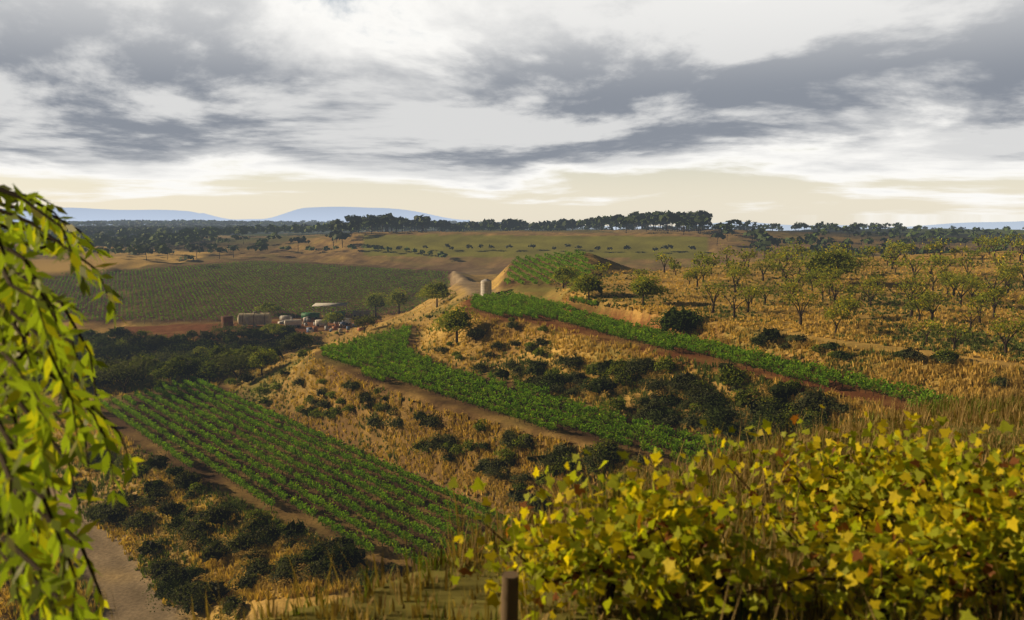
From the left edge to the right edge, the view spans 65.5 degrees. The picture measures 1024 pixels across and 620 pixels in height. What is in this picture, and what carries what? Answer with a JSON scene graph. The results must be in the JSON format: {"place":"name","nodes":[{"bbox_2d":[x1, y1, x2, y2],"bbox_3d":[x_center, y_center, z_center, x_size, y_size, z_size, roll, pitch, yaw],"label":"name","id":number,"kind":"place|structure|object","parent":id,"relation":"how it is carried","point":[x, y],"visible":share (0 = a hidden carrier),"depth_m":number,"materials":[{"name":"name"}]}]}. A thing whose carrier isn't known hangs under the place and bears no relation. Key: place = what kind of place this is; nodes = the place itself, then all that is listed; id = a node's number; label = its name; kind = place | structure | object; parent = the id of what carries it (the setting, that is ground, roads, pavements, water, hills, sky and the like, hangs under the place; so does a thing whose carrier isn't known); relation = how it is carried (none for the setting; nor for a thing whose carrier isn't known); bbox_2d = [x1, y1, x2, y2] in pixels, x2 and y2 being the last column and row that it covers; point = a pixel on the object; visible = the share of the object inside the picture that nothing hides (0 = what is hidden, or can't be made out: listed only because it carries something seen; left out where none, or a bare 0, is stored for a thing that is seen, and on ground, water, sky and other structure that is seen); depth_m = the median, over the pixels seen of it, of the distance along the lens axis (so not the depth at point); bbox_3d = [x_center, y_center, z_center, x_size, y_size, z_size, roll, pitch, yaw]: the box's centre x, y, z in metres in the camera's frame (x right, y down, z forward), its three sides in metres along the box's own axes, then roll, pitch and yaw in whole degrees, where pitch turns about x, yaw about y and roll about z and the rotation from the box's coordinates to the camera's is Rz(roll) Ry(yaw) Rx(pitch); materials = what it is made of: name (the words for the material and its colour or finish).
{"place":"outdoors","nodes":[
{"label":"outdoors","id":0,"kind":"place"},
{"bbox_2d":[0,184,144,619],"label":"almond tree","id":1,"kind":"object","parent":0,"point":[15,506],"depth_m":3.59,"materials":[{"name":"green plant"}]},
{"bbox_2d":[3,207,469,224],"bbox_3d":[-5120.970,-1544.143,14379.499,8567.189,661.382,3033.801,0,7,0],"label":"mountains","id":2,"kind":"structure","parent":0,"point":[322,214],"depth_m":14934.63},
{"bbox_2d":[0,224,1023,619],"bbox_3d":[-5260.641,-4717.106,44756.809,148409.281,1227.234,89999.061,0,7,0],"label":"ground","id":3,"kind":"structure","parent":0,"point":[460,264],"depth_m":141.83,"materials":[{"name":"brown soil"}]},
{"bbox_2d":[221,315,232,328],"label":"rusty farm tank","id":4,"kind":"object","parent":3,"relation":"on","point":[225,319],"visible":0.84,"depth_m":267.51,"materials":[{"name":"metal"}]},
{"bbox_2d":[237,311,271,326],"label":"farm storage tank","id":5,"kind":"object","parent":3,"relation":"on","point":[253,318],"visible":0.93,"depth_m":271.78,"materials":[{"name":"white metal"}]},
{"bbox_2d":[280,315,290,320],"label":"white farm trailer","id":6,"kind":"object","parent":3,"relation":"on","point":[285,317],"visible":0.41,"depth_m":283.35,"materials":[{"name":"white metal"}]},
{"bbox_2d":[284,319,301,327],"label":"white farm tanker","id":7,"kind":"object","parent":3,"relation":"on","point":[297,322],"visible":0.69,"depth_m":270.09,"materials":[{"name":"white metal"}]},
{"bbox_2d":[301,312,319,318],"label":"green farm trailer","id":8,"kind":"object","parent":3,"relation":"on","point":[315,315],"visible":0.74,"depth_m":291.28,"materials":[{"name":"green metal"}]},
{"bbox_2d":[278,316,363,332],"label":"farm crates and barrels","id":9,"kind":"object","parent":3,"relation":"on","point":[315,327],"visible":0.71,"depth_m":269.36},
{"bbox_2d":[315,320,326,326],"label":"van","id":10,"kind":"object","parent":3,"relation":"on","point":[318,323],"visible":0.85,"depth_m":272.16,"materials":[{"name":"white metal"}]},
{"bbox_2d":[312,303,347,313],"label":"canopy roof","id":11,"kind":"structure","parent":3,"relation":"on","point":[328,304],"depth_m":297.31,"materials":[{"name":"white metal"}]},
{"bbox_2d":[330,311,344,315],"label":"green farm trailer","id":12,"kind":"object","parent":3,"relation":"on","point":[343,312],"visible":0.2,"depth_m":295.83,"materials":[{"name":"metal"}]},
{"bbox_2d":[339,318,350,324],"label":"parked vehicle","id":13,"kind":"object","parent":3,"relation":"on","point":[347,321],"visible":0.7,"depth_m":276.72,"materials":[{"name":"grey metal"}]},
{"bbox_2d":[352,310,369,316],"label":"grey farm container","id":14,"kind":"object","parent":3,"relation":"on","point":[358,313],"visible":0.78,"depth_m":297.90,"materials":[{"name":"grey metal"}]},
{"bbox_2d":[481,279,491,294],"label":"water tank","id":15,"kind":"object","parent":3,"relation":"on","point":[486,286],"visible":0.89,"depth_m":211.55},
{"bbox_2d":[42,249,963,566],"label":"vineyard foliage","id":16,"kind":"object","parent":3,"relation":"on","point":[536,307],"visible":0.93,"depth_m":127.01,"materials":[{"name":"green plant"}]},
{"bbox_2d":[2,306,1010,619],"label":"shrub foliage","id":17,"kind":"object","parent":3,"relation":"on","point":[118,344],"visible":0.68,"depth_m":102.89,"materials":[{"name":"green plant"}]},
{"bbox_2d":[0,252,1023,619],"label":"dry grass tufts","id":18,"kind":"object","parent":3,"relation":"on","point":[790,316],"visible":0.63,"depth_m":111.63,"materials":[{"name":"plant"}]},
{"bbox_2d":[2,210,1023,259],"bbox_3d":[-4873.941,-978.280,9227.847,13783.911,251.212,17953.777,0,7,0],"label":"forest foliage","id":19,"kind":"object","parent":3,"relation":"on","point":[144,239],"visible":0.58,"depth_m":615.07,"materials":[{"name":"green plant"}]},
{"bbox_2d":[26,221,1023,567],"bbox_3d":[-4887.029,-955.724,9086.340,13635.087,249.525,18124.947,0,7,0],"label":"trunks and branches","id":20,"kind":"object","parent":3,"relation":"on","point":[800,313],"visible":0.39,"depth_m":148.25,"materials":[{"name":"brown wood"}]},
{"bbox_2d":[57,375,1023,619],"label":"grass","id":21,"kind":"structure","parent":3,"relation":"on","point":[1011,407],"depth_m":6.58,"materials":[{"name":"yellow plant"}]},
{"bbox_2d":[88,232,1023,382],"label":"tree foliage","id":22,"kind":"object","parent":3,"relation":"on","point":[842,263],"visible":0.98,"depth_m":166.68,"materials":[{"name":"green plant"}]},
{"bbox_2d":[438,404,1023,619],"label":"vine leaves","id":23,"kind":"object","parent":3,"relation":"on","point":[986,497],"visible":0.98,"depth_m":4.74,"materials":[{"name":"yellow plant"}]},
{"bbox_2d":[485,453,1023,619],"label":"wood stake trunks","id":24,"kind":"object","parent":3,"relation":"on","point":[509,595],"visible":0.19,"depth_m":4.69,"materials":[{"name":"brown wood"}]},
{"bbox_2d":[0,0,1023,226],"label":"sky","id":25,"kind":"structure","parent":0,"point":[909,113],"materials":[{"name":"grey"}]},
{"bbox_2d":[680,221,1023,230],"bbox_3d":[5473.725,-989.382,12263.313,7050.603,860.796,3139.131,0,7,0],"label":"mountains","id":26,"kind":"structure","parent":0,"point":[1018,225],"depth_m":12112.80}
]}

